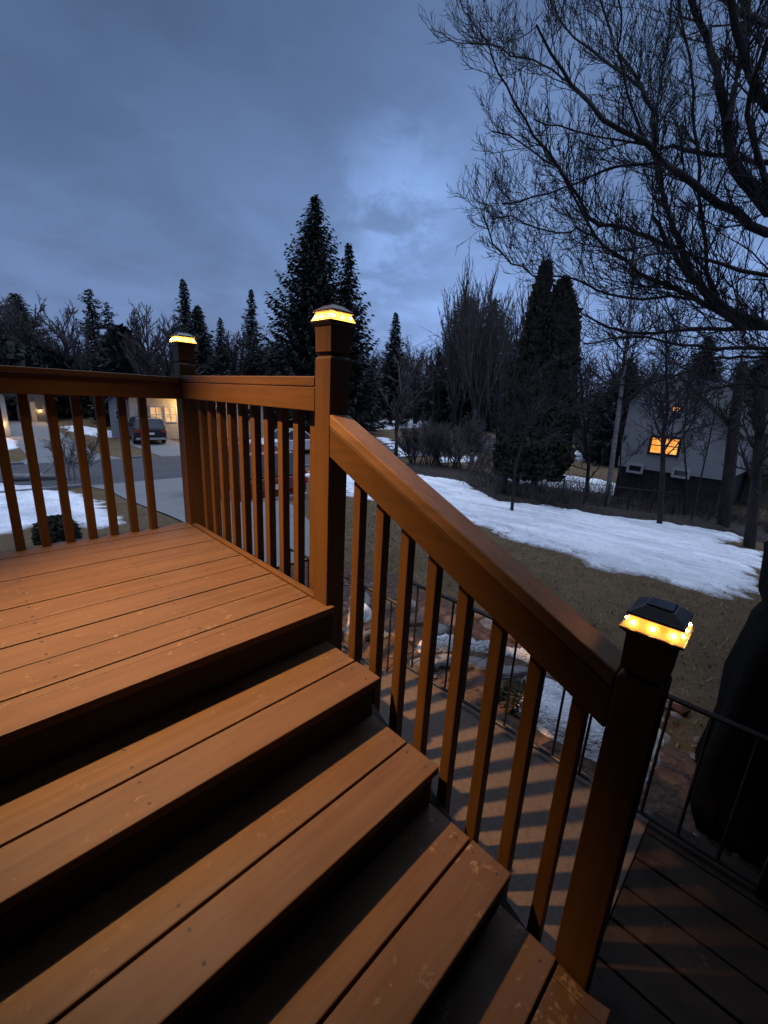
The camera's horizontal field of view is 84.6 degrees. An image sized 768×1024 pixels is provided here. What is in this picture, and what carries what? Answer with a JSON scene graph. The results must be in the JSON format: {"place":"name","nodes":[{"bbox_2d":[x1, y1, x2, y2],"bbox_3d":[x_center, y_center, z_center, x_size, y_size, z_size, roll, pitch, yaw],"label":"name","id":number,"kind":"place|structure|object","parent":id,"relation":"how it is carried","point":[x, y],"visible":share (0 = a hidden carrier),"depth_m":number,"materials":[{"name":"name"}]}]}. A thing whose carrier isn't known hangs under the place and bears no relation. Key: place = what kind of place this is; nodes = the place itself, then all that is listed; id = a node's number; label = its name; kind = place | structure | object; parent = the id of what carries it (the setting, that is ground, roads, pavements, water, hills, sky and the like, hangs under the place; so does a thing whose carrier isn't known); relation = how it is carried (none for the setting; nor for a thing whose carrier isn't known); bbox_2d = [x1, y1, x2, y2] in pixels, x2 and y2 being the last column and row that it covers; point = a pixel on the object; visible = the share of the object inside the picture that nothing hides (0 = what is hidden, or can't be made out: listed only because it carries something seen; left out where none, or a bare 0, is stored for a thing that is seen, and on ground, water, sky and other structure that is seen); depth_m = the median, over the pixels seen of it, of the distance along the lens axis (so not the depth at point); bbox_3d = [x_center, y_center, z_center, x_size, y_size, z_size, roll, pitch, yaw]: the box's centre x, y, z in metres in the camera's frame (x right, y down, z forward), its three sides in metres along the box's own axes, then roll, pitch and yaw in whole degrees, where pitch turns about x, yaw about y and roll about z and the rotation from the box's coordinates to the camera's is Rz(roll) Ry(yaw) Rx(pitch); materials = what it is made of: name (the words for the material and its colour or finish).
{"place":"outdoors","nodes":[
{"label":"outdoors","id":0,"kind":"place"},
{"bbox_2d":[13,461,55,480],"bbox_3d":[-12.936,-1.504,15.521,1.539,0.709,0.649,-12,21,-44],"label":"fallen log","id":1,"kind":"object","parent":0,"point":[20,477],"visible":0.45,"depth_m":15.42,"materials":[{"name":"grey plant"}]},
{"bbox_2d":[8,420,120,463],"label":"opposite driveway","id":2,"kind":"structure","parent":0,"point":[41,429],"depth_m":25.32,"materials":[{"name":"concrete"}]},
{"bbox_2d":[118,439,179,456],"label":"neighbour driveway","id":3,"kind":"structure","parent":0,"point":[169,447],"depth_m":25.71,"materials":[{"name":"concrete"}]},
{"bbox_2d":[128,416,166,442],"bbox_3d":[-15.832,-5.534,27.972,2.160,1.580,4.550,-8,19,-35],"label":"parked car","id":4,"kind":"object","parent":3,"relation":"on","point":[157,429],"visible":0.82,"depth_m":26.51,"materials":[{"name":"black paint"}]},
{"bbox_2d":[91,477,309,566],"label":"driveway","id":5,"kind":"structure","parent":0,"point":[169,497],"depth_m":10.21,"materials":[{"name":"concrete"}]},
{"bbox_2d":[181,444,307,501],"bbox_3d":[-4.203,-1.216,12.320,2.140,1.500,4.450,-12,21,-44],"label":"parked car","id":6,"kind":"object","parent":5,"relation":"on","point":[290,472],"visible":0.12,"depth_m":10.94,"materials":[{"name":"black paint"}]},
{"bbox_2d":[0,438,598,486],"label":"street","id":7,"kind":"structure","parent":0,"point":[167,467],"depth_m":17.98,"materials":[{"name":"asphalt"}]},
{"bbox_2d":[249,428,309,450],"bbox_3d":[-5.957,-4.360,25.921,4.550,1.450,2.140,-12,21,-44],"label":"parked car","id":8,"kind":"object","parent":7,"relation":"on","point":[307,441],"visible":0.2,"depth_m":25.25,"materials":[{"name":"white paint"}]},
{"bbox_2d":[0,404,767,755],"bbox_3d":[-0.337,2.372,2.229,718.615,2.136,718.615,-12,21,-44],"label":"ground","id":9,"kind":"structure","parent":0,"point":[696,678],"depth_m":5.24,"materials":[{"name":"plant"}]},
{"bbox_2d":[0,393,13,436],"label":"pale house","id":10,"kind":"structure","parent":9,"relation":"on","point":[4,416],"depth_m":25.52,"materials":[{"name":"white"}]},
{"bbox_2d":[0,297,35,346],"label":"bare tree","id":11,"kind":"object","parent":9,"relation":"on","point":[3,325],"visible":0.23,"depth_m":36.84,"materials":[{"name":"brown plant"}]},
{"bbox_2d":[0,335,42,419],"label":"evergreen tree","id":12,"kind":"object","parent":9,"relation":"on","point":[11,354],"visible":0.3,"depth_m":32.04,"materials":[{"name":"green plant"}]},
{"bbox_2d":[0,294,53,348],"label":"bare tree","id":13,"kind":"object","parent":9,"relation":"on","point":[23,329],"visible":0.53,"depth_m":35.49,"materials":[{"name":"brown plant"}]},
{"bbox_2d":[0,293,64,354],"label":"spruce tree","id":14,"kind":"object","parent":9,"relation":"on","point":[19,301],"visible":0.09,"depth_m":39.83,"materials":[{"name":"green plant"}]},
{"bbox_2d":[10,394,57,421],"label":"garage","id":15,"kind":"structure","parent":9,"relation":"on","point":[37,408],"depth_m":32.62,"materials":[{"name":"paint"}]},
{"bbox_2d":[9,342,94,418],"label":"evergreen tree","id":16,"kind":"object","parent":9,"relation":"on","point":[51,359],"visible":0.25,"depth_m":35.33,"materials":[{"name":"plant"}]},
{"bbox_2d":[30,514,82,545],"bbox_3d":[-4.467,0.281,5.770,0.583,0.506,0.545,14,18,34],"label":"evergreen bush","id":17,"kind":"object","parent":9,"relation":"on","point":[56,528],"visible":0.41,"depth_m":5.63,"materials":[{"name":"green plant"}]},
{"bbox_2d":[0,483,126,534],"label":"snow","id":18,"kind":"structure","parent":9,"relation":"on","point":[26,506],"depth_m":9.92,"materials":[{"name":"snow"}]},
{"bbox_2d":[29,291,104,376],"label":"bare tree","id":19,"kind":"object","parent":9,"relation":"on","point":[70,341],"visible":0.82,"depth_m":36.08,"materials":[{"name":"brown plant"}]},
{"bbox_2d":[37,425,99,481],"bbox_3d":[-11.699,-2.199,15.788,2.350,2.352,1.898,7,16,13],"label":"bare bush","id":20,"kind":"object","parent":9,"relation":"on","point":[90,454],"visible":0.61,"depth_m":15.81,"materials":[{"name":"brown plant"}]},
{"bbox_2d":[60,425,111,437],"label":"snow","id":21,"kind":"structure","parent":9,"relation":"on","point":[90,431],"depth_m":30.23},
{"bbox_2d":[70,288,111,369],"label":"spruce tree","id":22,"kind":"object","parent":9,"relation":"on","point":[98,336],"visible":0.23,"depth_m":38.63,"materials":[{"name":"green plant"}]},
{"bbox_2d":[99,302,118,344],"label":"spruce tree","id":23,"kind":"object","parent":9,"relation":"on","point":[107,316],"visible":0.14,"depth_m":42.40,"materials":[{"name":"green plant"}]},
{"bbox_2d":[104,397,129,437],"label":"grey shed","id":24,"kind":"structure","parent":9,"relation":"on","point":[113,416],"depth_m":28.23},
{"bbox_2d":[89,323,163,426],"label":"evergreen tree","id":25,"kind":"object","parent":9,"relation":"on","point":[111,358],"visible":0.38,"depth_m":32.98,"materials":[{"name":"plant"}]},
{"bbox_2d":[116,299,208,380],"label":"bare tree","id":26,"kind":"object","parent":9,"relation":"on","point":[147,356],"visible":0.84,"depth_m":32.64,"materials":[{"name":"brown plant"}]},
{"bbox_2d":[0,522,334,786],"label":"deck","id":27,"kind":"structure","parent":9,"relation":"on","point":[104,637],"depth_m":1.50,"materials":[{"name":"brown wood"}]},
{"bbox_2d":[0,363,204,551],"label":"deck railing","id":28,"kind":"object","parent":27,"relation":"attached to","point":[24,382],"visible":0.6,"depth_m":2.19,"materials":[{"name":"wood"}]},
{"bbox_2d":[168,332,197,363],"bbox_3d":[-1.140,-0.930,2.396,0.118,0.162,0.118,-12,21,-44],"label":"post lamp","id":29,"kind":"object","parent":28,"relation":"on","point":[183,345],"visible":1,"depth_m":2.37,"materials":[{"name":"brown metal"}]},
{"bbox_2d":[181,356,349,650],"bbox_3d":[-0.679,0.199,2.171,0.091,1.848,1.358,-12,21,-44],"label":"deck railing","id":30,"kind":"object","parent":27,"relation":"attached to","point":[322,395],"visible":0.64,"depth_m":1.88,"materials":[{"name":"wood"}]},
{"bbox_2d":[310,304,356,356],"bbox_3d":[-0.178,-0.634,1.481,0.118,0.162,0.118,-12,21,-44],"label":"post lamp","id":31,"kind":"object","parent":30,"relation":"on","point":[333,324],"visible":0.98,"depth_m":1.45,"materials":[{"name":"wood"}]},
{"bbox_2d":[151,319,202,376],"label":"bare tree","id":32,"kind":"object","parent":9,"relation":"on","point":[166,368],"visible":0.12,"depth_m":37.44,"materials":[{"name":"brown plant"}]},
{"bbox_2d":[163,279,192,381],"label":"spruce tree","id":33,"kind":"object","parent":9,"relation":"on","point":[184,310],"visible":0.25,"depth_m":38.37,"materials":[{"name":"green plant"}]},
{"bbox_2d":[127,397,263,438],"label":"cream house","id":34,"kind":"structure","parent":9,"relation":"on","point":[165,410],"depth_m":29.50,"materials":[{"name":"paint"}]},
{"bbox_2d":[163,406,177,422],"bbox_3d":[-14.987,-6.841,29.606,0.831,1.117,0.057,-8,19,-36],"label":"window","id":35,"kind":"structure","parent":34,"relation":"in","point":[170,412],"depth_m":29.60,"materials":[{"name":"yellow"}]},
{"bbox_2d":[173,304,230,375],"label":"spruce tree","id":36,"kind":"object","parent":9,"relation":"on","point":[198,327],"visible":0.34,"depth_m":37.63,"materials":[{"name":"green plant"}]},
{"bbox_2d":[211,317,237,375],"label":"spruce tree","id":37,"kind":"object","parent":9,"relation":"on","point":[223,347],"visible":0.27,"depth_m":43.84,"materials":[{"name":"green plant"}]},
{"bbox_2d":[213,325,261,375],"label":"bare tree","id":38,"kind":"object","parent":9,"relation":"on","point":[241,366],"visible":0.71,"depth_m":46.12,"materials":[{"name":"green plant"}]},
{"bbox_2d":[0,448,494,492],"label":"kerb","id":39,"kind":"structure","parent":9,"relation":"on","point":[69,486],"depth_m":14.69,"materials":[{"name":"concrete"}]},
{"bbox_2d":[237,289,267,375],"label":"spruce tree","id":40,"kind":"object","parent":9,"relation":"on","point":[249,318],"visible":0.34,"depth_m":47.72,"materials":[{"name":"green plant"}]},
{"bbox_2d":[248,337,298,419],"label":"bare tree","id":41,"kind":"object","parent":9,"relation":"on","point":[265,366],"visible":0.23,"depth_m":46.36,"materials":[{"name":"brown plant"}]},
{"bbox_2d":[245,194,391,430],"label":"spruce tree","id":42,"kind":"object","parent":9,"relation":"on","point":[312,288],"visible":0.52,"depth_m":40.06,"materials":[{"name":"green plant"}]},
{"bbox_2d":[82,364,605,421],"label":"evergreen wood","id":43,"kind":"object","parent":9,"relation":"on","point":[429,409],"depth_m":64.24,"materials":[{"name":"green plant"}]},
{"bbox_2d":[305,243,392,431],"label":"spruce tree","id":44,"kind":"object","parent":9,"relation":"on","point":[357,383],"visible":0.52,"depth_m":40.37,"materials":[{"name":"green plant"}]},
{"bbox_2d":[367,312,417,424],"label":"spruce tree","id":45,"kind":"object","parent":9,"relation":"on","point":[390,368],"visible":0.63,"depth_m":52.56,"materials":[{"name":"green plant"}]},
{"bbox_2d":[374,418,428,429],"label":"snow","id":46,"kind":"structure","parent":9,"relation":"on","point":[390,427],"depth_m":55.62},
{"bbox_2d":[377,345,431,455],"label":"bare tree","id":47,"kind":"object","parent":9,"relation":"on","point":[409,380],"visible":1,"depth_m":26.03,"materials":[{"name":"brown plant"}]},
{"bbox_2d":[51,320,759,431],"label":"bare wood","id":48,"kind":"object","parent":9,"relation":"on","point":[587,393],"visible":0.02,"depth_m":60.93,"materials":[{"name":"brown plant"}]},
{"bbox_2d":[389,421,432,463],"bbox_3d":[1.702,-3.879,23.957,3.228,2.753,2.129,-12,21,-44],"label":"bare bush","id":49,"kind":"object","parent":9,"relation":"on","point":[405,434],"visible":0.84,"depth_m":23.32,"materials":[{"name":"brown plant"}]},
{"bbox_2d":[378,335,445,423],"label":"bare tree","id":50,"kind":"object","parent":9,"relation":"on","point":[416,414],"visible":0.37,"depth_m":56.84,"materials":[{"name":"brown plant"}]},
{"bbox_2d":[407,345,452,427],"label":"bare tree","id":51,"kind":"object","parent":9,"relation":"on","point":[439,363],"visible":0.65,"depth_m":54.31,"materials":[{"name":"brown plant"}]},
{"bbox_2d":[415,422,451,465],"bbox_3d":[2.476,-3.858,24.217,2.216,2.664,3.687,9,16,21],"label":"bare bush","id":52,"kind":"object","parent":9,"relation":"on","point":[427,452],"visible":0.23,"depth_m":23.92,"materials":[{"name":"brown plant"}]},
{"bbox_2d":[411,407,486,466],"bbox_3d":[3.544,-4.130,23.604,3.924,3.610,4.316,4,15,4],"label":"bare bush","id":53,"kind":"object","parent":9,"relation":"on","point":[437,433],"visible":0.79,"depth_m":22.48,"materials":[{"name":"brown plant"}]},
{"bbox_2d":[420,298,501,431],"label":"pine tree","id":54,"kind":"object","parent":9,"relation":"on","point":[445,414],"visible":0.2,"depth_m":53.65,"materials":[{"name":"green plant"}]},
{"bbox_2d":[436,282,486,439],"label":"bare tree","id":55,"kind":"object","parent":9,"relation":"on","point":[455,374],"visible":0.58,"depth_m":36.39,"materials":[{"name":"brown plant"}]},
{"bbox_2d":[432,418,495,469],"bbox_3d":[4.354,-3.525,22.624,3.499,3.163,3.216,7,16,13],"label":"bare bush","id":56,"kind":"object","parent":9,"relation":"on","point":[481,446],"visible":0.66,"depth_m":22.46,"materials":[{"name":"brown plant"}]},
{"bbox_2d":[456,438,502,485],"bbox_3d":[4.614,-2.205,18.737,3.094,2.659,3.066,-12,21,-44],"label":"bare bush","id":57,"kind":"object","parent":9,"relation":"on","point":[482,462],"visible":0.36,"depth_m":18.46,"materials":[{"name":"brown plant"}]},
{"bbox_2d":[450,247,519,452],"bbox_3d":[6.596,-10.944,30.030,4.613,13.738,6.872,4,15,2],"label":"bare tree","id":58,"kind":"object","parent":9,"relation":"on","point":[477,363],"visible":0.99,"depth_m":29.45,"materials":[{"name":"brown plant"}]},
{"bbox_2d":[469,299,512,426],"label":"pine tree","id":59,"kind":"object","parent":9,"relation":"on","point":[488,420],"visible":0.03,"depth_m":54.57,"materials":[{"name":"green plant"}]},
{"bbox_2d":[491,365,527,492],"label":"cedar tree","id":60,"kind":"object","parent":9,"relation":"on","point":[501,464],"visible":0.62,"depth_m":15.22,"materials":[{"name":"green plant"}]},
{"bbox_2d":[491,258,555,491],"bbox_3d":[5.223,-4.470,15.333,1.942,8.479,1.979,-12,21,-44],"label":"cedar tree","id":61,"kind":"object","parent":9,"relation":"on","point":[535,328],"visible":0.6,"depth_m":14.64,"materials":[{"name":"green plant"}]},
{"bbox_2d":[291,564,761,874],"bbox_3d":[0.840,1.135,2.986,1.560,0.188,5.220,-12,21,-44],"label":"garden bed","id":62,"kind":"object","parent":9,"relation":"on","point":[673,774],"visible":0.22,"depth_m":2.45,"materials":[{"name":"soil"}]},
{"bbox_2d":[416,634,529,662],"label":"snow","id":63,"kind":"structure","parent":62,"relation":"on","point":[522,653],"depth_m":3.10,"materials":[{"name":"snow"}]},
{"bbox_2d":[499,678,525,716],"bbox_3d":[0.834,1.129,2.593,0.342,0.179,0.344,-12,21,-44],"label":"garden plant","id":64,"kind":"object","parent":62,"relation":"on","point":[517,688],"visible":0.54,"depth_m":2.60,"materials":[{"name":"green plant"}]},
{"bbox_2d":[502,665,527,678],"bbox_3d":[0.879,1.142,2.900,0.306,0.156,0.137,-2,16,-19],"label":"edging stone","id":65,"kind":"object","parent":62,"relation":"on","point":[519,671],"visible":0.23,"depth_m":2.85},
{"bbox_2d":[344,581,741,861],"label":"pebbles","id":66,"kind":"object","parent":62,"relation":"on","point":[737,856],"visible":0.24,"depth_m":2.56,"materials":[{"name":"grey stone"}]},
{"bbox_2d":[514,678,670,786],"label":"snow","id":67,"kind":"structure","parent":62,"relation":"on","point":[549,706],"depth_m":2.36,"materials":[{"name":"snow"}]},
{"bbox_2d":[461,352,596,510],"bbox_3d":[3.622,-2.065,11.520,2.398,4.582,3.280,-90,93,-75],"label":"bare tree","id":68,"kind":"object","parent":9,"relation":"on","point":[544,388],"visible":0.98,"depth_m":11.00,"materials":[{"name":"brown plant"}]},
{"bbox_2d":[487,272,576,435],"bbox_3d":[9.859,-11.119,32.196,5.690,13.258,5.478,-12,21,-44],"label":"bare tree","id":69,"kind":"object","parent":9,"relation":"on","point":[513,350],"visible":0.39,"depth_m":31.66,"materials":[{"name":"brown plant"}]},
{"bbox_2d":[473,474,612,509],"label":"undergrowth","id":70,"kind":"object","parent":9,"relation":"on","point":[531,488],"visible":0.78,"depth_m":15.06,"materials":[{"name":"brown plant"}]},
{"bbox_2d":[518,274,583,493],"bbox_3d":[6.036,-4.240,15.505,2.566,8.167,2.561,-12,21,-44],"label":"cedar tree","id":71,"kind":"object","parent":9,"relation":"on","point":[554,462],"visible":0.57,"depth_m":14.74,"materials":[{"name":"green plant"}]},
{"bbox_2d":[346,474,762,599],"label":"snow","id":72,"kind":"structure","parent":9,"relation":"on","point":[706,561],"depth_m":8.74,"materials":[{"name":"snow"}]},
{"bbox_2d":[508,475,615,494],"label":"snow","id":73,"kind":"structure","parent":9,"relation":"on","point":[596,480],"depth_m":22.61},
{"bbox_2d":[494,470,678,514],"bbox_3d":[7.200,-0.497,15.152,6.398,1.636,0.050,4,15,2],"label":"wire fence","id":74,"kind":"object","parent":9,"relation":"on","point":[631,488],"visible":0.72,"depth_m":15.07,"materials":[{"name":"black metal"}]},
{"bbox_2d":[406,463,767,543],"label":"leaf litter","id":75,"kind":"object","parent":9,"relation":"on","point":[711,523],"visible":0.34,"depth_m":15.02,"materials":[{"name":"plant"}]},
{"bbox_2d":[418,0,767,445],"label":"maple tree","id":76,"kind":"object","parent":9,"relation":"on","point":[755,191],"visible":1,"depth_m":6.20,"materials":[{"name":"brown plant"}]},
{"bbox_2d":[571,347,628,498],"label":"bare tree","id":77,"kind":"object","parent":9,"relation":"on","point":[586,450],"visible":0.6,"depth_m":16.71,"materials":[{"name":"brown plant"}]},
{"bbox_2d":[572,359,647,466],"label":"bare tree","id":78,"kind":"object","parent":9,"relation":"on","point":[607,435],"visible":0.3,"depth_m":30.46,"materials":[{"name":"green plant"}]},
{"bbox_2d":[456,466,767,534],"bbox_3d":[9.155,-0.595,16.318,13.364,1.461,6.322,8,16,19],"label":"undergrowth","id":79,"kind":"object","parent":9,"relation":"on","point":[669,508],"visible":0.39,"depth_m":15.86,"materials":[{"name":"brown plant"}]},
{"bbox_2d":[601,368,653,502],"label":"bare tree","id":80,"kind":"object","parent":9,"relation":"on","point":[625,438],"visible":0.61,"depth_m":16.11,"materials":[{"name":"brown plant"}]},
{"bbox_2d":[581,203,698,504],"bbox_3d":[8.316,-5.117,15.084,3.422,10.656,3.688,-12,21,-44],"label":"birch tree","id":81,"kind":"object","parent":9,"relation":"on","point":[625,358],"visible":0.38,"depth_m":14.93,"materials":[{"name":"brown plant"}]},
{"bbox_2d":[588,811,767,1023],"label":"boardwalk","id":82,"kind":"structure","parent":9,"relation":"on","point":[685,939],"depth_m":1.33,"materials":[{"name":"wood"}]},
{"bbox_2d":[407,581,767,901],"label":"iron railing","id":83,"kind":"object","parent":82,"relation":"on","point":[761,888],"visible":0.56,"depth_m":1.60,"materials":[{"name":"metal"}]},
{"bbox_2d":[664,690,691,715],"bbox_3d":[1.888,1.236,2.782,0.141,0.094,0.227,-6,17,-30],"label":"garden rock","id":84,"kind":"object","parent":9,"relation":"on","point":[681,710],"visible":0.38,"depth_m":2.71,"materials":[{"name":"red stone"}]},
{"bbox_2d":[613,373,766,511],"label":"white house","id":85,"kind":"structure","parent":9,"relation":"on","point":[641,471],"depth_m":17.22,"materials":[{"name":"paint"}]},
{"bbox_2d":[626,463,643,473],"bbox_3d":[10.793,-1.874,18.136,0.057,0.408,0.644,-11,20,-41],"label":"window","id":86,"kind":"structure","parent":85,"relation":"in","point":[631,467],"depth_m":18.13,"materials":[{"name":"white glass"}]},
{"bbox_2d":[647,435,682,456],"bbox_3d":[11.450,-2.695,17.224,0.057,0.785,1.131,-11,20,-41],"label":"window","id":87,"kind":"structure","parent":85,"relation":"in","point":[654,447],"depth_m":17.21,"materials":[{"name":"orange"}]},
{"bbox_2d":[671,467,690,479],"bbox_3d":[11.920,-1.548,16.937,0.057,0.387,0.632,-11,20,-41],"label":"window","id":88,"kind":"structure","parent":85,"relation":"in","point":[676,472],"depth_m":16.95,"materials":[{"name":"white glass"}]},
{"bbox_2d":[666,356,713,514],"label":"bare tree","id":89,"kind":"object","parent":9,"relation":"on","point":[684,451],"visible":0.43,"depth_m":15.08,"materials":[{"name":"brown plant"}]},
{"bbox_2d":[621,283,762,523],"bbox_3d":[8.754,-2.803,12.574,3.856,6.994,3.939,-12,21,-44],"label":"bare tree","id":90,"kind":"object","parent":9,"relation":"on","point":[664,421],"visible":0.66,"depth_m":12.46,"materials":[{"name":"brown plant"}]},
{"bbox_2d":[679,335,732,390],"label":"spruce tree","id":91,"kind":"object","parent":9,"relation":"on","point":[712,362],"visible":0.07,"depth_m":24.27,"materials":[{"name":"green plant"}]},
{"bbox_2d":[678,373,741,519],"bbox_3d":[10.439,-2.013,14.255,1.706,5.200,1.847,2,15,-3],"label":"bare tree","id":92,"kind":"object","parent":9,"relation":"on","point":[708,441],"visible":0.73,"depth_m":13.75,"materials":[{"name":"brown plant"}]},
{"bbox_2d":[689,541,767,869],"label":"covered grill","id":93,"kind":"object","parent":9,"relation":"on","point":[742,698],"visible":0.84,"depth_m":1.74,"materials":[{"name":"fabric"}]},
{"bbox_2d":[709,358,767,527],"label":"bare tree","id":94,"kind":"object","parent":9,"relation":"on","point":[726,496],"visible":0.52,"depth_m":13.78,"materials":[{"name":"brown plant"}]},
{"bbox_2d":[721,358,767,548],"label":"bare tree","id":95,"kind":"object","parent":9,"relation":"on","point":[759,423],"visible":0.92,"depth_m":11.13,"materials":[{"name":"brown plant"}]},
{"bbox_2d":[730,352,767,407],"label":"spruce tree","id":96,"kind":"object","parent":9,"relation":"on","point":[758,368],"visible":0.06,"depth_m":24.52,"materials":[{"name":"green plant"}]},
{"bbox_2d":[0,0,767,394],"label":"sky","id":97,"kind":"structure","parent":0,"point":[147,146],"materials":[{"name":"blue"}]},
{"bbox_2d":[324,642,650,1023],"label":"path","id":98,"kind":"structure","parent":0,"point":[541,779],"depth_m":1.77,"materials":[{"name":"concrete"}]},
{"bbox_2d":[0,641,610,1023],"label":"stairs","id":99,"kind":"structure","parent":98,"relation":"on","point":[285,841],"depth_m":1.05,"materials":[{"name":"brown wood"}]},
{"bbox_2d":[330,415,671,992],"bbox_3d":[0.190,0.616,1.375,0.090,1.749,1.121,-12,21,-44],"label":"stair railing","id":100,"kind":"object","parent":99,"relation":"attached to","point":[571,652],"visible":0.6,"depth_m":1.17,"materials":[{"name":"wood"}]},
{"bbox_2d":[619,597,694,685],"bbox_3d":[0.578,0.270,0.904,0.118,0.162,0.118,17,20,41],"label":"post lamp","id":101,"kind":"object","parent":100,"relation":"on","point":[658,631],"visible":1,"depth_m":0.87,"materials":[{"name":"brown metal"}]},
{"bbox_2d":[290,548,396,674],"bbox_3d":[-0.385,0.683,3.069,0.034,0.615,1.300,-12,21,-44],"label":"iron railing","id":102,"kind":"object","parent":98,"relation":"on","point":[391,600],"visible":0.2,"depth_m":2.79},
{"bbox_2d":[739,399,767,507],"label":"tan house","id":103,"kind":"structure","parent":0,"point":[745,495],"depth_m":19.05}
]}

